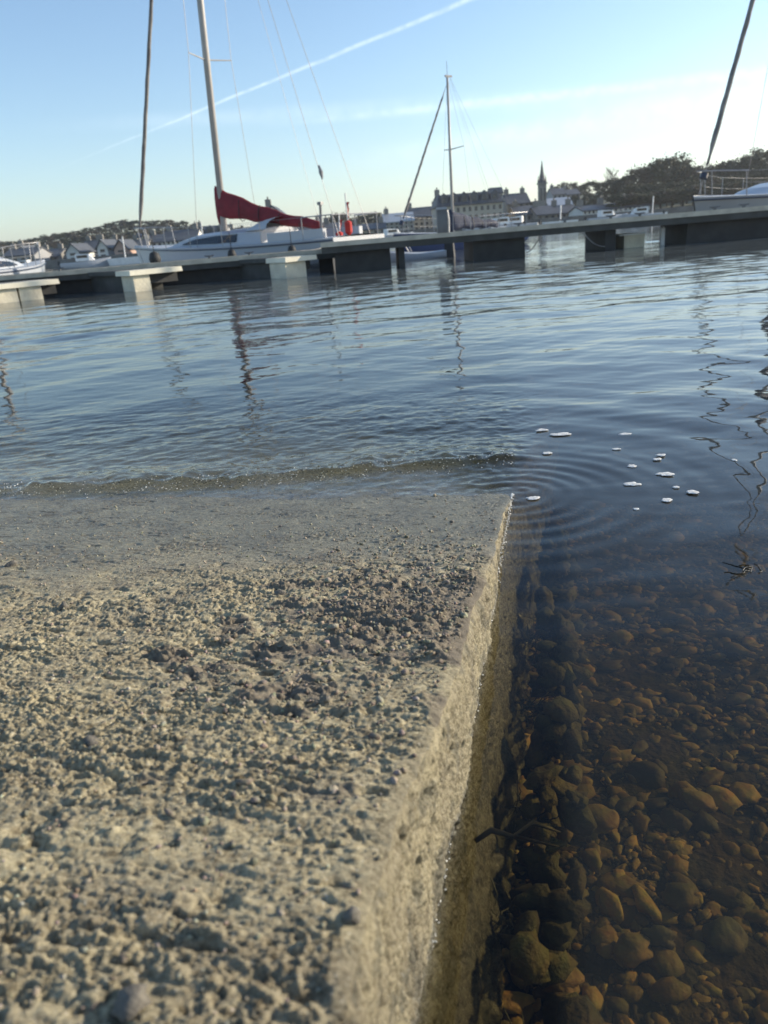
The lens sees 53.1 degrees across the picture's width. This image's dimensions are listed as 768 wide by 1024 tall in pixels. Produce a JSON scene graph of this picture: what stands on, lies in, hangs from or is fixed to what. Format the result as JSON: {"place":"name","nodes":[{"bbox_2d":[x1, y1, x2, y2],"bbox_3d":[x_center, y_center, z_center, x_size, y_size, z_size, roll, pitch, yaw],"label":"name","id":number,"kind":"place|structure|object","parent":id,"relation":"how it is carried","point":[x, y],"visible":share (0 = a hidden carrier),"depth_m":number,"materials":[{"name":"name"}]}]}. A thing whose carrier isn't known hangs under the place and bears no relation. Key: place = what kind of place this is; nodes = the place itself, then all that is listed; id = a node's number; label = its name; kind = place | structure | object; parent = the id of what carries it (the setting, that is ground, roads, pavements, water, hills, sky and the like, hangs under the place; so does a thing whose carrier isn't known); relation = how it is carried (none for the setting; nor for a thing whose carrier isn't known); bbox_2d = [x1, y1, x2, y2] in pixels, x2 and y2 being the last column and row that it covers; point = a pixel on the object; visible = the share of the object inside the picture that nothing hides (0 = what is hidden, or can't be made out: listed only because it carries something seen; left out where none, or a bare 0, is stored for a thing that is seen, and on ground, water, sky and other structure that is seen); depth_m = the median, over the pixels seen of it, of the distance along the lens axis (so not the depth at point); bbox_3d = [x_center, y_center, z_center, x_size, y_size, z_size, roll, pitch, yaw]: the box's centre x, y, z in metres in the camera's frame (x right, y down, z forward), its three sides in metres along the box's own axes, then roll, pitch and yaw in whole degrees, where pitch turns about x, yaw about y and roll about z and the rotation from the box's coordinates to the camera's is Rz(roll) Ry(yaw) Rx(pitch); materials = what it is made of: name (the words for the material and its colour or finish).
{"place":"outdoors","nodes":[
{"label":"outdoors","id":0,"kind":"place"},
{"bbox_2d":[0,375,552,1023],"bbox_3d":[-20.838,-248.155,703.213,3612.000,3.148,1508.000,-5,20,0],"label":"seabed","id":1,"kind":"structure","parent":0,"point":[360,387],"depth_m":18.93,"materials":[{"name":"sand"}]},
{"bbox_2d":[0,390,551,1023],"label":"concrete slipway","id":2,"kind":"structure","parent":1,"relation":"on","point":[386,960],"depth_m":0.97,"materials":[{"name":"concrete"}]},
{"bbox_2d":[83,734,99,746],"bbox_3d":[-0.310,0.246,0.818,0.021,0.017,0.021,-5,20,0],"label":"stone chip","id":3,"kind":"object","parent":2,"relation":"on","point":[89,740],"visible":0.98,"depth_m":0.81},
{"bbox_2d":[110,983,152,1023],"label":"stone chip","id":4,"kind":"object","parent":2,"relation":"on","point":[133,1000],"visible":1,"depth_m":0.48,"materials":[{"name":"stone"}]},
{"bbox_2d":[0,490,496,1023],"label":"grit","id":5,"kind":"object","parent":2,"relation":"on","point":[36,990],"visible":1,"depth_m":0.94,"materials":[{"name":"gravel"}]},
{"bbox_2d":[10,493,495,1010],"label":"dried weed crumbs","id":6,"kind":"object","parent":2,"relation":"on","point":[204,819],"visible":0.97,"depth_m":1.00,"materials":[{"name":"plant"}]},
{"bbox_2d":[342,905,360,923],"bbox_3d":[-0.023,0.287,0.548,0.014,0.014,0.014,-5,20,0],"label":"stone chip","id":7,"kind":"object","parent":2,"relation":"on","point":[351,914],"visible":1,"depth_m":0.54,"materials":[{"name":"stone"}]},
{"bbox_2d":[474,820,543,844],"bbox_3d":[0.175,0.424,1.015,0.111,0.018,0.040,1,20,15],"label":"driftwood stick","id":8,"kind":"object","parent":2,"relation":"on","point":[486,833],"visible":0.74,"depth_m":1.01,"materials":[{"name":"wood"}]},
{"bbox_2d":[495,528,551,986],"bbox_3d":[0.324,0.487,1.458,0.163,0.220,2.252,0,20,13],"label":"footing rubble","id":9,"kind":"object","parent":1,"relation":"on","point":[522,944],"visible":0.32,"depth_m":1.31,"materials":[{"name":"stone"}]},
{"bbox_2d":[490,876,539,942],"bbox_3d":[0.192,0.603,1.134,0.145,0.085,0.111,6,23,28],"label":"seaweed","id":10,"kind":"object","parent":9,"relation":"on","point":[511,922],"visible":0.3,"depth_m":1.14,"materials":[{"name":"plant"}]},
{"bbox_2d":[502,779,544,845],"bbox_3d":[0.261,0.521,1.329,0.106,0.074,0.148,4,21,23],"label":"seaweed","id":11,"kind":"object","parent":9,"relation":"on","point":[520,800],"visible":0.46,"depth_m":1.33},
{"bbox_2d":[514,686,547,728],"bbox_3d":[0.316,0.405,1.614,0.108,0.072,0.134,-5,20,0],"label":"seaweed","id":12,"kind":"object","parent":9,"relation":"on","point":[534,707],"visible":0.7,"depth_m":1.61,"materials":[{"name":"plant"}]},
{"bbox_2d":[516,616,546,656],"bbox_3d":[0.376,0.302,1.902,0.100,0.092,0.119,7,23,30],"label":"seaweed","id":13,"kind":"object","parent":9,"relation":"on","point":[537,638],"visible":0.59,"depth_m":1.90,"materials":[{"name":"plant"}]},
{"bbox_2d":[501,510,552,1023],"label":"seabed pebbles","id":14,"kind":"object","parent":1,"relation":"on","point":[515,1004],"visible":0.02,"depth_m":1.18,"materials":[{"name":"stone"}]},
{"bbox_2d":[0,180,765,256],"bbox_3d":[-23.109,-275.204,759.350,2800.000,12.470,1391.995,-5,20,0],"label":"shore","id":15,"kind":"structure","parent":0,"point":[581,196],"depth_m":198.00,"materials":[{"name":"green plant"}]},
{"bbox_2d":[1,240,52,261],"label":"house","id":16,"kind":"structure","parent":15,"relation":"on","point":[45,254],"depth_m":151.79,"materials":[{"name":"stone"}]},
{"bbox_2d":[42,242,66,259],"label":"house","id":17,"kind":"structure","parent":15,"relation":"on","point":[58,254],"depth_m":160.41,"materials":[{"name":"stone"}]},
{"bbox_2d":[64,243,95,258],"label":"house","id":18,"kind":"structure","parent":15,"relation":"on","point":[72,249],"depth_m":152.62,"materials":[{"name":"stone"}]},
{"bbox_2d":[84,233,98,255],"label":"house","id":19,"kind":"structure","parent":15,"relation":"on","point":[92,243],"depth_m":164.11,"materials":[{"name":"stone"}]},
{"bbox_2d":[95,232,116,255],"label":"house","id":20,"kind":"structure","parent":15,"relation":"on","point":[103,245],"depth_m":150.42,"materials":[{"name":"stone"}]},
{"bbox_2d":[112,239,138,254],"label":"house","id":21,"kind":"structure","parent":15,"relation":"on","point":[129,245],"depth_m":150.38,"materials":[{"name":"stone"}]},
{"bbox_2d":[132,233,150,245],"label":"house","id":22,"kind":"structure","parent":15,"relation":"on","point":[137,240],"depth_m":164.41,"materials":[{"name":"stone"}]},
{"bbox_2d":[149,228,162,244],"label":"house","id":23,"kind":"structure","parent":15,"relation":"on","point":[156,239],"depth_m":166.52,"materials":[{"name":"stone"}]},
{"bbox_2d":[161,221,201,244],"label":"house","id":24,"kind":"structure","parent":15,"relation":"on","point":[177,234],"depth_m":149.72,"materials":[{"name":"stone"}]},
{"bbox_2d":[197,220,230,233],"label":"house","id":25,"kind":"structure","parent":15,"relation":"on","point":[207,229],"depth_m":164.69,"materials":[{"name":"stone"}]},
{"bbox_2d":[265,197,285,213],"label":"house","id":26,"kind":"structure","parent":15,"relation":"on","point":[268,202],"depth_m":121.65,"materials":[{"name":"stone"}]},
{"bbox_2d":[323,216,344,228],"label":"house","id":27,"kind":"structure","parent":15,"relation":"on","point":[327,225],"depth_m":138.64,"materials":[{"name":"stone"}]},
{"bbox_2d":[328,210,352,224],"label":"tree","id":28,"kind":"object","parent":15,"relation":"on","point":[344,219],"visible":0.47,"depth_m":185.61,"materials":[{"name":"green plant"}]},
{"bbox_2d":[356,214,369,223],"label":"tree","id":29,"kind":"object","parent":15,"relation":"on","point":[361,218],"visible":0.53,"depth_m":200.18,"materials":[{"name":"green plant"}]},
{"bbox_2d":[45,206,693,267],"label":"quay wall","id":30,"kind":"structure","parent":15,"relation":"on","point":[51,264],"depth_m":122.97,"materials":[{"name":"stone"}]},
{"bbox_2d":[352,215,386,232],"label":"house","id":31,"kind":"structure","parent":15,"relation":"on","point":[372,227],"depth_m":142.19,"materials":[{"name":"stone"}]},
{"bbox_2d":[382,207,414,230],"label":"house","id":32,"kind":"structure","parent":15,"relation":"on","point":[391,220],"depth_m":150.31,"materials":[{"name":"stone"}]},
{"bbox_2d":[407,199,433,228],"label":"house","id":33,"kind":"structure","parent":15,"relation":"on","point":[419,222],"depth_m":157.77,"materials":[{"name":"stone"}]},
{"bbox_2d":[430,188,504,227],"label":"mansion","id":34,"kind":"structure","parent":15,"relation":"on","point":[481,203],"depth_m":140.08,"materials":[{"name":"stone"}]},
{"bbox_2d":[503,186,530,216],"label":"house","id":35,"kind":"structure","parent":15,"relation":"on","point":[522,198],"depth_m":162.35,"materials":[{"name":"stone"}]},
{"bbox_2d":[506,199,532,219],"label":"house","id":36,"kind":"structure","parent":15,"relation":"on","point":[515,207],"depth_m":142.89,"materials":[{"name":"stone"}]},
{"bbox_2d":[529,199,556,219],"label":"house","id":37,"kind":"structure","parent":15,"relation":"on","point":[542,212],"depth_m":138.34,"materials":[{"name":"stone"}]},
{"bbox_2d":[537,161,572,205],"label":"church","id":38,"kind":"structure","parent":15,"relation":"on","point":[541,184],"depth_m":176.17,"materials":[{"name":"stone"}]},
{"bbox_2d":[546,184,566,198],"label":"house","id":39,"kind":"structure","parent":15,"relation":"on","point":[552,192],"depth_m":215.94,"materials":[{"name":"stone"}]},
{"bbox_2d":[551,197,574,216],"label":"house","id":40,"kind":"structure","parent":15,"relation":"on","point":[567,207],"depth_m":143.21,"materials":[{"name":"stone"}]},
{"bbox_2d":[563,185,580,199],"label":"house","id":41,"kind":"structure","parent":15,"relation":"on","point":[571,192],"depth_m":233.88,"materials":[{"name":"stone"}]},
{"bbox_2d":[567,197,605,215],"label":"house","id":42,"kind":"structure","parent":15,"relation":"on","point":[579,209],"depth_m":126.23,"materials":[{"name":"stone"}]},
{"bbox_2d":[578,180,602,201],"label":"pine tree","id":43,"kind":"object","parent":15,"relation":"on","point":[583,186],"visible":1,"depth_m":199.14,"materials":[{"name":"green plant"}]},
{"bbox_2d":[599,177,618,197],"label":"tree","id":44,"kind":"object","parent":15,"relation":"on","point":[606,184],"visible":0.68,"depth_m":167.18,"materials":[{"name":"green plant"}]},
{"bbox_2d":[604,167,619,180],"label":"bare tree","id":45,"kind":"object","parent":15,"relation":"on","point":[611,174],"visible":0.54,"depth_m":198.81,"materials":[{"name":"brown plant"}]},
{"bbox_2d":[597,195,627,212],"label":"house","id":46,"kind":"structure","parent":15,"relation":"on","point":[600,201],"depth_m":124.14,"materials":[{"name":"stone"}]},
{"bbox_2d":[608,177,625,195],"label":"tree","id":47,"kind":"object","parent":15,"relation":"on","point":[614,188],"visible":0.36,"depth_m":164.92,"materials":[{"name":"green plant"}]},
{"bbox_2d":[603,193,634,207],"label":"tree","id":48,"kind":"object","parent":15,"relation":"on","point":[613,198],"visible":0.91,"depth_m":124.39,"materials":[{"name":"green plant"}]},
{"bbox_2d":[613,192,643,205],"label":"tree","id":49,"kind":"object","parent":15,"relation":"on","point":[630,195],"visible":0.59,"depth_m":124.08,"materials":[{"name":"green plant"}]},
{"bbox_2d":[615,181,645,195],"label":"tree","id":50,"kind":"object","parent":15,"relation":"on","point":[629,188],"visible":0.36,"depth_m":146.49,"materials":[{"name":"green plant"}]},
{"bbox_2d":[623,193,651,210],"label":"house","id":51,"kind":"structure","parent":15,"relation":"on","point":[633,206],"depth_m":123.90,"materials":[{"name":"stone"}]},
{"bbox_2d":[617,163,660,188],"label":"tree","id":52,"kind":"object","parent":15,"relation":"on","point":[641,179],"visible":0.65,"depth_m":158.42,"materials":[{"name":"green plant"}]},
{"bbox_2d":[631,192,654,204],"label":"tree","id":53,"kind":"object","parent":15,"relation":"on","point":[641,195],"visible":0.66,"depth_m":123.98,"materials":[{"name":"green plant"}]},
{"bbox_2d":[634,183,660,193],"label":"tree","id":54,"kind":"object","parent":15,"relation":"on","point":[647,188],"visible":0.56,"depth_m":143.84,"materials":[{"name":"green plant"}]},
{"bbox_2d":[638,191,665,208],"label":"tree","id":55,"kind":"object","parent":15,"relation":"on","point":[658,195],"visible":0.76,"depth_m":124.12,"materials":[{"name":"green plant"}]},
{"bbox_2d":[648,189,675,208],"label":"tree","id":56,"kind":"object","parent":15,"relation":"on","point":[664,199],"visible":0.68,"depth_m":124.25,"materials":[{"name":"green plant"}]},
{"bbox_2d":[642,152,687,184],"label":"tree","id":57,"kind":"object","parent":15,"relation":"on","point":[660,165],"visible":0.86,"depth_m":155.43,"materials":[{"name":"green plant"}]},
{"bbox_2d":[656,187,689,207],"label":"tree","id":58,"kind":"object","parent":15,"relation":"on","point":[676,200],"visible":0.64,"depth_m":123.93,"materials":[{"name":"green plant"}]},
{"bbox_2d":[665,180,680,204],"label":"tree","id":59,"kind":"object","parent":15,"relation":"on","point":[671,184],"visible":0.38,"depth_m":141.11,"materials":[{"name":"green plant"}]},
{"bbox_2d":[664,150,695,183],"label":"tree","id":60,"kind":"object","parent":15,"relation":"on","point":[687,162],"visible":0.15,"depth_m":162.13,"materials":[{"name":"green plant"}]},
{"bbox_2d":[673,187,697,206],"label":"tree","id":61,"kind":"object","parent":15,"relation":"on","point":[687,193],"visible":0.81,"depth_m":124.16,"materials":[{"name":"green plant"}]},
{"bbox_2d":[671,175,703,203],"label":"tree","id":62,"kind":"object","parent":15,"relation":"on","point":[689,181],"visible":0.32,"depth_m":138.96,"materials":[{"name":"green plant"}]},
{"bbox_2d":[673,165,703,183],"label":"tree","id":63,"kind":"object","parent":15,"relation":"on","point":[687,168],"visible":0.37,"depth_m":156.25,"materials":[{"name":"green plant"}]},
{"bbox_2d":[684,183,708,205],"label":"tree","id":64,"kind":"object","parent":15,"relation":"on","point":[693,188],"visible":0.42,"depth_m":124.31,"materials":[{"name":"green plant"}]},
{"bbox_2d":[685,165,716,181],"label":"tree","id":65,"kind":"object","parent":15,"relation":"on","point":[697,168],"visible":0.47,"depth_m":154.64,"materials":[{"name":"green plant"}]},
{"bbox_2d":[691,183,720,198],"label":"tree","id":66,"kind":"object","parent":15,"relation":"on","point":[709,192],"visible":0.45,"depth_m":124.18,"materials":[{"name":"green plant"}]},
{"bbox_2d":[703,182,730,194],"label":"tree","id":67,"kind":"object","parent":15,"relation":"on","point":[719,187],"visible":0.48,"depth_m":123.94,"materials":[{"name":"green plant"}]},
{"bbox_2d":[712,161,735,179],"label":"tree","id":68,"kind":"object","parent":15,"relation":"on","point":[717,166],"visible":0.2,"depth_m":157.20,"materials":[{"name":"green plant"}]},
{"bbox_2d":[711,182,739,194],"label":"tree","id":69,"kind":"object","parent":15,"relation":"on","point":[731,192],"visible":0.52,"depth_m":124.00,"materials":[{"name":"green plant"}]},
{"bbox_2d":[721,175,741,184],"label":"tree","id":70,"kind":"object","parent":15,"relation":"on","point":[732,179],"visible":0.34,"depth_m":137.27,"materials":[{"name":"green plant"}]},
{"bbox_2d":[714,153,754,179],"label":"tree","id":71,"kind":"object","parent":15,"relation":"on","point":[740,164],"visible":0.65,"depth_m":151.83,"materials":[{"name":"green plant"}]},
{"bbox_2d":[727,181,751,192],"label":"tree","id":72,"kind":"object","parent":15,"relation":"on","point":[740,186],"visible":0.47,"depth_m":124.05,"materials":[{"name":"green plant"}]},
{"bbox_2d":[740,149,767,175],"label":"tree","id":73,"kind":"object","parent":15,"relation":"on","point":[757,165],"visible":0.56,"depth_m":148.54,"materials":[{"name":"green plant"}]},
{"bbox_2d":[742,146,767,174],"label":"tree","id":74,"kind":"object","parent":15,"relation":"on","point":[754,153],"visible":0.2,"depth_m":152.99,"materials":[{"name":"green plant"}]},
{"bbox_2d":[747,171,767,181],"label":"tree","id":75,"kind":"object","parent":15,"relation":"on","point":[759,176],"visible":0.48,"depth_m":134.88,"materials":[{"name":"green plant"}]},
{"bbox_2d":[0,226,767,1023],"bbox_3d":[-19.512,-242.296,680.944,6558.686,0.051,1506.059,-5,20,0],"label":"water","id":76,"kind":"structure","parent":0,"point":[654,904],"depth_m":2.14,"materials":[{"name":"liquid"}]},
{"bbox_2d":[0,242,45,274],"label":"sailing yacht","id":77,"kind":"object","parent":76,"relation":"on","point":[8,266],"visible":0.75,"depth_m":23.15,"materials":[{"name":"plastic"}]},
{"bbox_2d":[0,279,59,302],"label":"finger pontoon","id":78,"kind":"object","parent":76,"relation":"on","point":[17,291],"visible":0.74,"depth_m":16.38,"materials":[{"name":"concrete"}]},
{"bbox_2d":[58,252,110,268],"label":"motorboat","id":79,"kind":"object","parent":76,"relation":"on","point":[88,260],"visible":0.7,"depth_m":84.15,"materials":[{"name":"white paint"}]},
{"bbox_2d":[107,236,140,264],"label":"moored dinghy","id":80,"kind":"object","parent":76,"relation":"on","point":[124,260],"visible":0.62,"depth_m":84.29,"materials":[{"name":"white paint"}]},
{"bbox_2d":[87,266,182,291],"bbox_3d":[-5.751,-5.138,17.519,1.190,0.735,3.000,-20,24,-35],"label":"finger pontoon","id":81,"kind":"object","parent":76,"relation":"on","point":[137,280],"visible":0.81,"depth_m":16.63,"materials":[{"name":"concrete"}]},
{"bbox_2d":[0,249,334,295],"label":"floating walkway","id":82,"kind":"structure","parent":76,"relation":"on","point":[209,269],"depth_m":17.95,"materials":[{"name":"concrete"}]},
{"bbox_2d":[133,0,384,268],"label":"sailing yacht","id":83,"kind":"object","parent":76,"relation":"on","point":[268,232],"visible":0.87,"depth_m":22.50,"materials":[{"name":"metal"}]},
{"bbox_2d":[149,235,160,262],"bbox_3d":[-6.082,-6.898,20.299,0.309,0.802,0.309,-5,20,0],"label":"fender","id":84,"kind":"object","parent":83,"relation":"hanging from","point":[154,256],"visible":0.71,"depth_m":20.25,"materials":[{"name":"black rubber"}]},
{"bbox_2d":[344,193,352,235],"bbox_3d":[-0.983,-7.953,20.819,0.200,1.270,0.198,-5,20,0],"label":"marker pole","id":85,"kind":"object","parent":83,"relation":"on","point":[348,227],"visible":0.97,"depth_m":20.80,"materials":[{"name":"red paint"}]},
{"bbox_2d":[3,453,514,497],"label":"weed scraps","id":86,"kind":"object","parent":76,"relation":"on","point":[283,477],"visible":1,"depth_m":2.43,"materials":[{"name":"plant"}]},
{"bbox_2d":[4,450,514,498],"bbox_3d":[-0.689,-0.093,2.466,2.217,0.020,0.265,-3,20,5],"label":"wavelet froth","id":87,"kind":"object","parent":76,"relation":"on","point":[255,481],"visible":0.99,"depth_m":2.44,"materials":[{"name":"liquid"}]},
{"bbox_2d":[238,255,316,278],"bbox_3d":[-2.712,-5.495,17.802,0.821,0.735,3.000,-20,24,-35],"label":"finger pontoon","id":88,"kind":"object","parent":76,"relation":"on","point":[285,267],"visible":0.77,"depth_m":16.84,"materials":[{"name":"concrete"}]},
{"bbox_2d":[383,227,412,237],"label":"motorboat","id":89,"kind":"object","parent":76,"relation":"on","point":[388,231],"visible":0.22,"depth_m":93.50,"materials":[{"name":"white paint"}]},
{"bbox_2d":[390,243,455,261],"bbox_3d":[0.899,-7.141,21.398,2.154,0.700,0.575,0,20,14],"label":"motorboat","id":90,"kind":"object","parent":76,"relation":"on","point":[448,251],"visible":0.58,"depth_m":21.09,"materials":[{"name":"plastic"}]},
{"bbox_2d":[393,61,527,251],"bbox_3d":[2.525,-12.482,27.604,5.811,6.512,2.160,-17,23,-31],"label":"sailing boat","id":91,"kind":"object","parent":76,"relation":"on","point":[459,221],"visible":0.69,"depth_m":27.44,"materials":[{"name":"metal"}]},
{"bbox_2d":[432,493,513,942],"bbox_3d":[0.204,0.201,1.463,0.013,0.006,1.452,0,20,13],"label":"waterline froth","id":92,"kind":"object","parent":76,"relation":"on","point":[509,509],"visible":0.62,"depth_m":1.78,"materials":[{"name":"liquid"}]},
{"bbox_2d":[493,217,524,226],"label":"motorboat","id":93,"kind":"object","parent":76,"relation":"on","point":[503,220],"visible":0.19,"depth_m":98.09,"materials":[{"name":"white paint"}]},
{"bbox_2d":[507,216,540,225],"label":"motorboat","id":94,"kind":"object","parent":76,"relation":"on","point":[519,219],"visible":0.24,"depth_m":100.72,"materials":[{"name":"white paint"}]},
{"bbox_2d":[320,203,767,272],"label":"floating walkway","id":95,"kind":"structure","parent":76,"relation":"on","point":[742,223],"depth_m":16.96,"materials":[{"name":"concrete"}]},
{"bbox_2d":[436,207,449,232],"bbox_3d":[1.296,-6.415,16.922,0.292,0.546,0.250,-5,20,0],"label":"service pedestal","id":96,"kind":"object","parent":95,"relation":"on","point":[443,224],"visible":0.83,"depth_m":16.83,"materials":[{"name":"metal"}]},
{"bbox_2d":[660,226,664,244],"bbox_3d":[6.312,-6.154,17.431,0.099,0.600,0.099,-5,20,0],"label":"white fender post","id":97,"kind":"object","parent":95,"relation":"attached to","point":[662,237],"visible":0.83,"depth_m":17.37,"materials":[{"name":"paint"}]},
{"bbox_2d":[584,209,627,220],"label":"motorboat","id":98,"kind":"object","parent":76,"relation":"on","point":[602,214],"visible":0.31,"depth_m":100.98,"materials":[{"name":"white paint"}]},
{"bbox_2d":[616,232,645,247],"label":"pontoon float block","id":99,"kind":"structure","parent":76,"relation":"on","point":[627,240],"depth_m":17.38,"materials":[{"name":"concrete"}]},
{"bbox_2d":[616,206,664,216],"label":"motorboat","id":100,"kind":"object","parent":76,"relation":"on","point":[639,210],"visible":0.44,"depth_m":100.99,"materials":[{"name":"white paint"}]},
{"bbox_2d":[691,0,767,210],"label":"sailing yacht","id":101,"kind":"object","parent":76,"relation":"on","point":[755,195],"visible":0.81,"depth_m":19.21,"materials":[{"name":"white plastic"}]},
{"bbox_2d":[723,562,761,573],"bbox_3d":[0.760,0.115,1.576,0.125,0.002,0.060,0,20,12],"label":"seaweed","id":102,"kind":"object","parent":76,"relation":"on","point":[744,568],"visible":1,"depth_m":1.58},
{"bbox_2d":[0,0,767,249],"label":"sky","id":103,"kind":"structure","parent":0,"point":[578,88],"materials":[{"name":"blue"}]},
{"bbox_2d":[542,205,577,223],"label":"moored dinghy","id":104,"kind":"object","parent":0,"point":[560,221],"visible":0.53,"depth_m":84.19,"materials":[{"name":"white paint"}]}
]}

